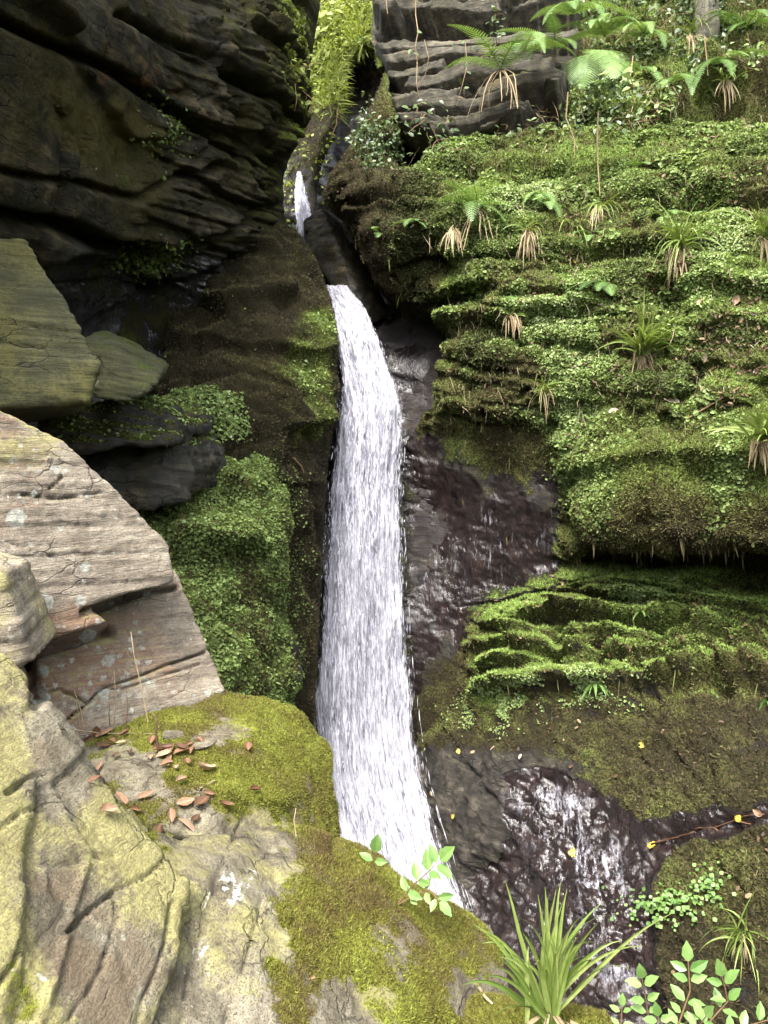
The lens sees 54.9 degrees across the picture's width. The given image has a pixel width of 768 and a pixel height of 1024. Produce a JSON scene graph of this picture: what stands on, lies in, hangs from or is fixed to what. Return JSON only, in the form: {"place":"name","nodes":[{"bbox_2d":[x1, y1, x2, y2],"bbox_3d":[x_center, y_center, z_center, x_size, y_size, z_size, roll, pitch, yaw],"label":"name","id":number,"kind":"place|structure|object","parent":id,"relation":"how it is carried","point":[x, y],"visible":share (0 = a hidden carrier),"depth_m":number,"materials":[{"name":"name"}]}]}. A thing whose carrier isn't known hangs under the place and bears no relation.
{"place":"outdoors","nodes":[
{"label":"outdoors","id":0,"kind":"place"},
{"bbox_2d":[0,0,327,699],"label":"cliff","id":1,"kind":"structure","parent":0,"point":[85,187],"depth_m":5.67,"materials":[{"name":"stone"}]},
{"bbox_2d":[289,50,329,112],"bbox_3d":[-0.775,-4.461,7.681,0.370,0.938,1.030,1,6,7],"label":"sapling","id":2,"kind":"object","parent":1,"relation":"on","point":[302,68],"visible":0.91,"depth_m":7.57,"materials":[{"name":"green plant"}]},
{"bbox_2d":[294,171,327,284],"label":"waterfall","id":3,"kind":"structure","parent":1,"relation":"attached to","point":[302,209],"depth_m":9.49,"materials":[{"name":"liquid"}]},
{"bbox_2d":[269,0,373,227],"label":"gully greenery","id":4,"kind":"object","parent":1,"relation":"attached to","point":[349,9],"visible":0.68,"depth_m":11.20,"materials":[{"name":"green plant"}]},
{"bbox_2d":[137,454,302,704],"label":"fern bank","id":5,"kind":"structure","parent":0,"point":[262,637],"depth_m":5.16,"materials":[{"name":"plant"}]},
{"bbox_2d":[37,396,225,510],"bbox_3d":[-1.621,-0.422,4.994,0.857,0.749,1.623,0,6,0],"label":"dark rock","id":6,"kind":"object","parent":5,"relation":"on","point":[167,467],"visible":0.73,"depth_m":4.62,"materials":[{"name":"stone"}]},
{"bbox_2d":[0,238,100,422],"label":"rock slab","id":7,"kind":"object","parent":6,"relation":"on","point":[50,365],"visible":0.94,"depth_m":3.34,"materials":[{"name":"green stone"}]},
{"bbox_2d":[85,331,168,400],"bbox_3d":[-1.543,-0.895,4.434,0.452,0.506,1.105,-1,6,-12],"label":"ledge rock","id":8,"kind":"object","parent":7,"relation":"on","point":[130,370],"visible":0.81,"depth_m":4.02,"materials":[{"name":"green stone"}]},
{"bbox_2d":[156,226,339,724],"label":"mossy buttress","id":9,"kind":"structure","parent":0,"point":[260,303],"depth_m":6.73,"materials":[{"name":"stone"}]},
{"bbox_2d":[85,690,507,1023],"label":"mossy outcrop","id":10,"kind":"object","parent":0,"point":[235,933],"visible":0.56,"depth_m":1.66,"materials":[{"name":"stone"}]},
{"bbox_2d":[0,653,190,1023],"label":"lichened boulder","id":11,"kind":"object","parent":10,"relation":"on","point":[95,908],"visible":0.94,"depth_m":1.24,"materials":[{"name":"stone"}]},
{"bbox_2d":[101,802,117,811],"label":"fallen leaf","id":12,"kind":"object","parent":11,"relation":"on","point":[107,807],"visible":1,"depth_m":1.39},
{"bbox_2d":[116,791,127,802],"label":"fallen leaf","id":13,"kind":"object","parent":11,"relation":"on","point":[122,797],"visible":1,"depth_m":1.46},
{"bbox_2d":[95,728,111,736],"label":"fallen leaf","id":14,"kind":"object","parent":10,"relation":"on","point":[104,731],"visible":0.98,"depth_m":2.33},
{"bbox_2d":[97,741,111,745],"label":"fallen leaf","id":15,"kind":"object","parent":10,"relation":"on","point":[101,743],"visible":1,"depth_m":2.20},
{"bbox_2d":[0,411,224,739],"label":"pale slab","id":16,"kind":"structure","parent":10,"relation":"on","point":[84,538],"depth_m":2.31,"materials":[{"name":"stone"}]},
{"bbox_2d":[0,552,56,668],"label":"block rock","id":17,"kind":"object","parent":16,"relation":"on","point":[28,631],"visible":0.93,"depth_m":1.87,"materials":[{"name":"stone"}]},
{"bbox_2d":[131,633,148,721],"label":"twig","id":18,"kind":"object","parent":10,"relation":"on","point":[139,681],"visible":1,"depth_m":2.32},
{"bbox_2d":[137,790,153,798],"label":"fallen leaf","id":19,"kind":"object","parent":10,"relation":"on","point":[145,794],"visible":1,"depth_m":1.87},
{"bbox_2d":[61,728,230,735],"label":"twig","id":20,"kind":"object","parent":10,"relation":"on","point":[113,733],"visible":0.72,"depth_m":2.24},
{"bbox_2d":[152,712,158,747],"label":"twig","id":21,"kind":"object","parent":10,"relation":"on","point":[157,742],"visible":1,"depth_m":2.12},
{"bbox_2d":[152,743,164,749],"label":"fallen leaf","id":22,"kind":"object","parent":10,"relation":"on","point":[154,746],"visible":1,"depth_m":2.12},
{"bbox_2d":[156,749,171,756],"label":"fallen leaf","id":23,"kind":"object","parent":10,"relation":"on","point":[163,752],"visible":1,"depth_m":2.11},
{"bbox_2d":[160,758,172,765],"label":"fallen leaf","id":24,"kind":"object","parent":10,"relation":"on","point":[165,761],"visible":1,"depth_m":2.04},
{"bbox_2d":[167,807,175,821],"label":"fallen leaf","id":25,"kind":"object","parent":10,"relation":"on","point":[171,813],"visible":1,"depth_m":1.80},
{"bbox_2d":[162,730,184,739],"bbox_3d":[-0.627,0.668,2.204,0.070,0.023,0.046,0,6,0],"label":"stone","id":26,"kind":"object","parent":10,"relation":"on","point":[171,734],"visible":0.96,"depth_m":2.20,"materials":[{"name":"stone"}]},
{"bbox_2d":[176,774,186,780],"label":"fallen leaf","id":27,"kind":"object","parent":10,"relation":"on","point":[180,777],"visible":1,"depth_m":1.96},
{"bbox_2d":[174,748,188,753],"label":"fallen leaf","id":28,"kind":"object","parent":10,"relation":"on","point":[177,750],"visible":1,"depth_m":2.13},
{"bbox_2d":[176,797,194,805],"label":"fallen leaf","id":29,"kind":"object","parent":10,"relation":"on","point":[182,801],"visible":1,"depth_m":1.87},
{"bbox_2d":[178,818,193,830],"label":"fallen leaf","id":30,"kind":"object","parent":10,"relation":"on","point":[188,824],"visible":1,"depth_m":1.81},
{"bbox_2d":[194,795,208,804],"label":"fallen leaf","id":31,"kind":"object","parent":10,"relation":"on","point":[203,799],"visible":1,"depth_m":1.89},
{"bbox_2d":[191,739,216,749],"bbox_3d":[-0.535,0.691,2.197,0.066,0.021,0.059,0,6,0],"label":"stone","id":32,"kind":"object","parent":10,"relation":"on","point":[205,744],"visible":0.98,"depth_m":2.18,"materials":[{"name":"stone"}]},
{"bbox_2d":[198,761,215,769],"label":"fallen leaf","id":33,"kind":"object","parent":10,"relation":"on","point":[202,765],"visible":1,"depth_m":2.06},
{"bbox_2d":[220,800,233,805],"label":"fallen leaf","id":34,"kind":"object","parent":10,"relation":"on","point":[225,802],"visible":1,"depth_m":1.91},
{"bbox_2d":[84,690,613,1023],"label":"moss","id":35,"kind":"object","parent":10,"relation":"on","point":[469,1018],"visible":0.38,"depth_m":1.89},
{"bbox_2d":[359,834,386,881],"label":"leafy sprig","id":36,"kind":"object","parent":10,"relation":"on","point":[375,844],"visible":1,"depth_m":1.83,"materials":[{"name":"green plant"}]},
{"bbox_2d":[398,844,454,916],"bbox_3d":[0.101,0.901,1.823,0.154,0.192,0.055,3,7,27],"label":"leafy sprig","id":37,"kind":"object","parent":10,"relation":"on","point":[430,857],"visible":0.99,"depth_m":1.82,"materials":[{"name":"green plant"}]},
{"bbox_2d":[478,986,492,1004],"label":"twig","id":38,"kind":"object","parent":10,"relation":"on","point":[485,997],"visible":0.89,"depth_m":1.66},
{"bbox_2d":[466,995,606,1023],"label":"moss hummock","id":39,"kind":"object","parent":10,"relation":"on","point":[589,1021],"visible":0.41,"depth_m":1.53,"materials":[{"name":"plant"}]},
{"bbox_2d":[462,881,671,1023],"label":"grass clump","id":40,"kind":"object","parent":39,"relation":"on","point":[542,1001],"visible":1,"depth_m":1.40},
{"bbox_2d":[609,941,767,1023],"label":"leafy plant","id":41,"kind":"object","parent":39,"relation":"on","point":[698,967],"visible":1,"depth_m":1.39,"materials":[{"name":"green plant"}]},
{"bbox_2d":[283,7,367,224],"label":"gully slope","id":42,"kind":"structure","parent":0,"point":[308,173],"depth_m":10.12,"materials":[{"name":"plant"}]},
{"bbox_2d":[315,0,342,36],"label":"sapling","id":43,"kind":"object","parent":42,"relation":"on","point":[322,19],"visible":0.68,"depth_m":11.57,"materials":[{"name":"green plant"}]},
{"bbox_2d":[283,0,383,295],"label":"cleft rock","id":44,"kind":"object","parent":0,"point":[367,76],"visible":0.05,"depth_m":11.75,"materials":[{"name":"stone"}]},
{"bbox_2d":[303,209,387,322],"bbox_3d":[-0.478,-2.986,9.088,1.056,1.536,1.503,0,6,0],"label":"boulder","id":45,"kind":"object","parent":44,"relation":"on","point":[333,248],"visible":0.73,"depth_m":8.61,"materials":[{"name":"stone"}]},
{"bbox_2d":[323,0,767,1023],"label":"cliff","id":46,"kind":"structure","parent":0,"point":[499,542],"depth_m":6.37,"materials":[{"name":"stone"}]},
{"bbox_2d":[345,91,387,148],"bbox_3d":[-0.205,-4.441,8.397,0.508,0.836,0.795,0,6,0],"label":"ivy spray","id":47,"kind":"object","parent":46,"relation":"attached to","point":[361,120],"visible":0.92,"depth_m":8.45,"materials":[{"name":"green plant"}]},
{"bbox_2d":[315,285,472,913],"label":"waterfall","id":48,"kind":"structure","parent":46,"relation":"attached to","point":[363,717],"depth_m":7.38,"materials":[{"name":"liquid"}]},
{"bbox_2d":[47,85,767,738],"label":"ground cover","id":49,"kind":"object","parent":46,"relation":"on","point":[201,391],"visible":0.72,"depth_m":6.24,"materials":[{"name":"green plant"}]},
{"bbox_2d":[388,218,426,227],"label":"fern","id":50,"kind":"object","parent":46,"relation":"on","point":[406,220],"visible":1,"depth_m":7.27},
{"bbox_2d":[401,104,466,167],"bbox_3d":[0.544,-4.056,8.008,0.716,0.763,1.247,0,6,0],"label":"ivy spray","id":51,"kind":"object","parent":46,"relation":"attached to","point":[452,130],"visible":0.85,"depth_m":8.07,"materials":[{"name":"green plant"}]},
{"bbox_2d":[440,225,462,255],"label":"grass tuft","id":52,"kind":"object","parent":46,"relation":"on","point":[452,231],"visible":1,"depth_m":6.99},
{"bbox_2d":[138,0,767,1023],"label":"moss","id":53,"kind":"object","parent":46,"relation":"attached to","point":[684,570],"visible":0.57,"depth_m":6.30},
{"bbox_2d":[452,291,475,304],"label":"fern","id":54,"kind":"object","parent":46,"relation":"on","point":[468,296],"visible":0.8,"depth_m":7.39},
{"bbox_2d":[371,0,580,159],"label":"slate stack","id":55,"kind":"object","parent":46,"relation":"on","point":[542,80],"visible":0.78,"depth_m":8.63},
{"bbox_2d":[408,0,421,107],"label":"vine","id":56,"kind":"object","parent":55,"relation":"hanging from","point":[418,31],"visible":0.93,"depth_m":8.33,"materials":[{"name":"brown plant"}]},
{"bbox_2d":[394,99,443,152],"bbox_3d":[0.330,-4.296,8.225,0.588,0.691,0.497,-4,7,-32],"label":"ivy spray","id":57,"kind":"object","parent":55,"relation":"attached to","point":[412,122],"visible":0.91,"depth_m":8.11,"materials":[{"name":"green plant"}]},
{"bbox_2d":[456,40,470,105],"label":"vine","id":58,"kind":"object","parent":55,"relation":"hanging from","point":[469,72],"visible":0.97,"depth_m":8.20,"materials":[{"name":"brown plant"}]},
{"bbox_2d":[450,5,506,58],"bbox_3d":[1.200,-5.526,8.646,0.460,0.975,1.359,3,7,24],"label":"ivy spray","id":59,"kind":"object","parent":55,"relation":"attached to","point":[491,24],"visible":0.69,"depth_m":8.68,"materials":[{"name":"green plant"}]},
{"bbox_2d":[438,180,516,248],"bbox_3d":[0.814,-2.753,6.923,0.720,0.597,0.556,-3,7,-28],"label":"fern","id":60,"kind":"object","parent":46,"relation":"on","point":[473,203],"visible":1,"depth_m":6.95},
{"bbox_2d":[443,24,552,119],"bbox_3d":[1.150,-4.518,7.648,1.177,0.813,0.854,1,6,14],"label":"fern","id":61,"kind":"object","parent":46,"relation":"on","point":[505,57],"visible":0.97,"depth_m":7.77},
{"bbox_2d":[502,308,527,339],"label":"grass tuft","id":62,"kind":"object","parent":46,"relation":"on","point":[515,320],"visible":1,"depth_m":6.62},
{"bbox_2d":[494,117,541,136],"bbox_3d":[1.391,-3.980,7.921,0.800,0.512,0.484,0,6,0],"label":"ivy spray","id":63,"kind":"object","parent":46,"relation":"attached to","point":[512,131],"visible":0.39,"depth_m":7.89,"materials":[{"name":"green plant"}]},
{"bbox_2d":[500,217,548,264],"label":"grass tuft","id":64,"kind":"object","parent":46,"relation":"on","point":[528,233],"visible":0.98,"depth_m":6.82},
{"bbox_2d":[478,31,576,65],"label":"fern","id":65,"kind":"object","parent":46,"relation":"on","point":[517,47],"visible":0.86,"depth_m":7.73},
{"bbox_2d":[514,191,555,201],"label":"fern","id":66,"kind":"object","parent":46,"relation":"on","point":[535,192],"visible":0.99,"depth_m":7.00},
{"bbox_2d":[323,64,767,979],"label":"hanging moss","id":67,"kind":"object","parent":46,"relation":"hanging from","point":[639,554],"visible":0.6,"depth_m":6.21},
{"bbox_2d":[324,9,767,978],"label":"leaf litter","id":68,"kind":"object","parent":46,"relation":"on","point":[728,405],"visible":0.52,"depth_m":6.17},
{"bbox_2d":[522,362,573,417],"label":"grass tuft","id":69,"kind":"object","parent":46,"relation":"on","point":[548,389],"visible":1,"depth_m":6.36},
{"bbox_2d":[531,102,565,134],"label":"shrub","id":70,"kind":"object","parent":46,"relation":"on","point":[543,117],"visible":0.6,"depth_m":7.92,"materials":[{"name":"green plant"}]},
{"bbox_2d":[527,196,570,216],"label":"fern","id":71,"kind":"object","parent":46,"relation":"on","point":[549,203],"visible":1,"depth_m":6.89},
{"bbox_2d":[347,0,763,171],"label":"ivy","id":72,"kind":"object","parent":46,"relation":"attached to","point":[398,141],"visible":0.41,"depth_m":8.11,"materials":[{"name":"green plant"}]},
{"bbox_2d":[496,13,618,59],"bbox_3d":[1.900,-5.054,8.078,1.192,0.522,0.737,-4,7,-36],"label":"fern","id":73,"kind":"object","parent":46,"relation":"on","point":[561,39],"visible":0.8,"depth_m":8.11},
{"bbox_2d":[548,218,591,268],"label":"grass tuft","id":74,"kind":"object","parent":46,"relation":"on","point":[570,261],"visible":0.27,"depth_m":6.74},
{"bbox_2d":[566,92,574,157],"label":"vine","id":75,"kind":"object","parent":46,"relation":"hanging from","point":[568,124],"visible":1,"depth_m":7.22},
{"bbox_2d":[541,794,619,974],"bbox_3d":[1.466,2.671,5.698,0.595,1.020,2.007,-2,6,-18],"label":"stream film","id":76,"kind":"object","parent":46,"relation":"on","point":[604,861],"visible":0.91,"depth_m":5.45,"materials":[{"name":"grey"}]},
{"bbox_2d":[530,0,635,23],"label":"fern","id":77,"kind":"object","parent":46,"relation":"on","point":[578,8],"visible":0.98,"depth_m":8.11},
{"bbox_2d":[572,230,601,240],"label":"fern","id":78,"kind":"object","parent":46,"relation":"on","point":[586,233],"visible":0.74,"depth_m":6.62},
{"bbox_2d":[411,0,767,451],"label":"dead strands","id":79,"kind":"object","parent":46,"relation":"attached to","point":[605,221],"visible":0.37,"depth_m":7.01},
{"bbox_2d":[569,280,616,295],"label":"fern","id":80,"kind":"object","parent":46,"relation":"on","point":[599,283],"visible":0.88,"depth_m":6.22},
{"bbox_2d":[581,683,611,700],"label":"strap fern","id":81,"kind":"object","parent":46,"relation":"on","point":[601,687],"visible":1,"depth_m":6.13,"materials":[{"name":"green plant"}]},
{"bbox_2d":[574,0,620,30],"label":"shrub","id":82,"kind":"object","parent":46,"relation":"on","point":[590,17],"visible":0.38,"depth_m":8.73,"materials":[{"name":"green plant"}]},
{"bbox_2d":[596,111,599,195],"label":"vine","id":83,"kind":"object","parent":46,"relation":"attached to","point":[597,148],"visible":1,"depth_m":6.79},
{"bbox_2d":[565,49,632,89],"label":"fern","id":84,"kind":"object","parent":46,"relation":"on","point":[597,55],"visible":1,"depth_m":6.43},
{"bbox_2d":[558,13,650,50],"bbox_3d":[2.382,-5.289,8.098,1.024,0.257,0.620,3,7,24],"label":"fern","id":85,"kind":"object","parent":46,"relation":"on","point":[598,25],"visible":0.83,"depth_m":8.19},
{"bbox_2d":[583,192,627,227],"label":"grass tuft","id":86,"kind":"object","parent":46,"relation":"on","point":[600,209],"visible":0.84,"depth_m":6.76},
{"bbox_2d":[600,54,656,92],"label":"shrub","id":87,"kind":"object","parent":46,"relation":"on","point":[625,76],"visible":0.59,"depth_m":7.77,"materials":[{"name":"green plant"}]},
{"bbox_2d":[602,61,667,84],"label":"fern","id":88,"kind":"object","parent":46,"relation":"on","point":[649,68],"visible":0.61,"depth_m":7.92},
{"bbox_2d":[625,161,649,168],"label":"fern","id":89,"kind":"object","parent":46,"relation":"on","point":[638,165],"visible":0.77,"depth_m":6.92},
{"bbox_2d":[593,86,683,136],"bbox_3d":[2.486,-3.804,7.129,0.763,0.631,1.011,0,6,0],"label":"ivy spray","id":90,"kind":"object","parent":46,"relation":"attached to","point":[628,116],"visible":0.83,"depth_m":7.25,"materials":[{"name":"green plant"}]},
{"bbox_2d":[596,287,688,372],"bbox_3d":[2.087,-1.370,5.648,0.776,0.784,0.534,-2,6,-19],"label":"grass tuft","id":91,"kind":"object","parent":46,"relation":"on","point":[643,343],"visible":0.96,"depth_m":5.77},
{"bbox_2d":[615,21,675,46],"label":"fern","id":92,"kind":"object","parent":46,"relation":"on","point":[650,28],"visible":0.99,"depth_m":8.03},
{"bbox_2d":[624,0,681,33],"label":"shrub","id":93,"kind":"object","parent":46,"relation":"on","point":[656,6],"visible":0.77,"depth_m":8.35,"materials":[{"name":"green plant"}]},
{"bbox_2d":[630,78,676,125],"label":"shrub","id":94,"kind":"object","parent":46,"relation":"on","point":[657,104],"visible":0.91,"depth_m":7.26,"materials":[{"name":"green plant"}]},
{"bbox_2d":[638,210,691,221],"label":"fern","id":95,"kind":"object","parent":46,"relation":"on","point":[672,212],"visible":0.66,"depth_m":6.28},
{"bbox_2d":[565,385,767,557],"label":"moss shelf","id":96,"kind":"object","parent":46,"relation":"attached to","point":[699,543],"visible":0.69,"depth_m":5.44,"materials":[{"name":"plant"}]},
{"bbox_2d":[698,399,767,473],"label":"grass tuft","id":97,"kind":"object","parent":96,"relation":"on","point":[760,436],"visible":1,"depth_m":4.80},
{"bbox_2d":[601,861,735,931],"bbox_3d":[1.804,2.513,4.822,0.929,0.635,0.304,5,8,40],"label":"round leaf plant","id":98,"kind":"object","parent":46,"relation":"on","point":[665,895],"visible":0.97,"depth_m":4.69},
{"bbox_2d":[646,73,713,95],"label":"fern","id":99,"kind":"object","parent":46,"relation":"on","point":[678,77],"visible":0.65,"depth_m":7.61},
{"bbox_2d":[644,192,739,282],"bbox_3d":[2.403,-2.122,5.773,0.810,0.797,0.510,0,6,0],"label":"grass tuft","id":100,"kind":"object","parent":46,"relation":"on","point":[678,244],"visible":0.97,"depth_m":5.89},
{"bbox_2d":[671,1,729,53],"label":"grass tuft","id":101,"kind":"object","parent":46,"relation":"on","point":[691,35],"visible":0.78,"depth_m":8.01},
{"bbox_2d":[650,814,762,844],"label":"twig","id":102,"kind":"object","parent":46,"relation":"on","point":[663,840],"visible":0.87,"depth_m":4.92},
{"bbox_2d":[694,0,719,43],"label":"tree","id":103,"kind":"object","parent":46,"relation":"on","point":[704,8],"visible":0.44,"depth_m":8.03,"materials":[{"name":"grey plant"}]},
{"bbox_2d":[687,387,739,419],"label":"twig","id":104,"kind":"object","parent":46,"relation":"on","point":[701,410],"visible":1,"depth_m":5.38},
{"bbox_2d":[681,0,766,22],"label":"shrub","id":105,"kind":"object","parent":46,"relation":"on","point":[742,2],"visible":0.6,"depth_m":8.16,"materials":[{"name":"green plant"}]},
{"bbox_2d":[690,48,767,86],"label":"fern","id":106,"kind":"object","parent":46,"relation":"on","point":[726,59],"visible":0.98,"depth_m":7.24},
{"bbox_2d":[712,51,751,105],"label":"grass tuft","id":107,"kind":"object","parent":46,"relation":"on","point":[725,81],"visible":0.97,"depth_m":7.33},
{"bbox_2d":[698,889,767,989],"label":"grass tuft","id":108,"kind":"object","parent":46,"relation":"on","point":[738,932],"visible":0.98,"depth_m":4.30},
{"bbox_2d":[731,295,739,304],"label":"fallen leaf","id":109,"kind":"object","parent":46,"relation":"on","point":[737,300],"visible":1,"depth_m":5.67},
{"bbox_2d":[706,9,767,31],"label":"fern","id":110,"kind":"object","parent":46,"relation":"on","point":[748,23],"visible":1,"depth_m":7.96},
{"bbox_2d":[710,201,767,260],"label":"grass tuft","id":111,"kind":"object","parent":46,"relation":"on","point":[762,231],"visible":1,"depth_m":5.58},
{"bbox_2d":[713,39,767,79],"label":"shrub","id":112,"kind":"object","parent":46,"relation":"on","point":[747,49],"visible":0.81,"depth_m":7.27,"materials":[{"name":"green plant"}]},
{"bbox_2d":[753,809,761,816],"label":"fallen leaf","id":113,"kind":"object","parent":46,"relation":"on","point":[756,812],"visible":1,"depth_m":4.62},
{"label":"ground","id":114,"kind":"structure","parent":0,"visible":0},
{"bbox_2d":[314,273,448,743],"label":"wet back wall","id":115,"kind":"structure","parent":114,"relation":"on","point":[410,344],"depth_m":8.30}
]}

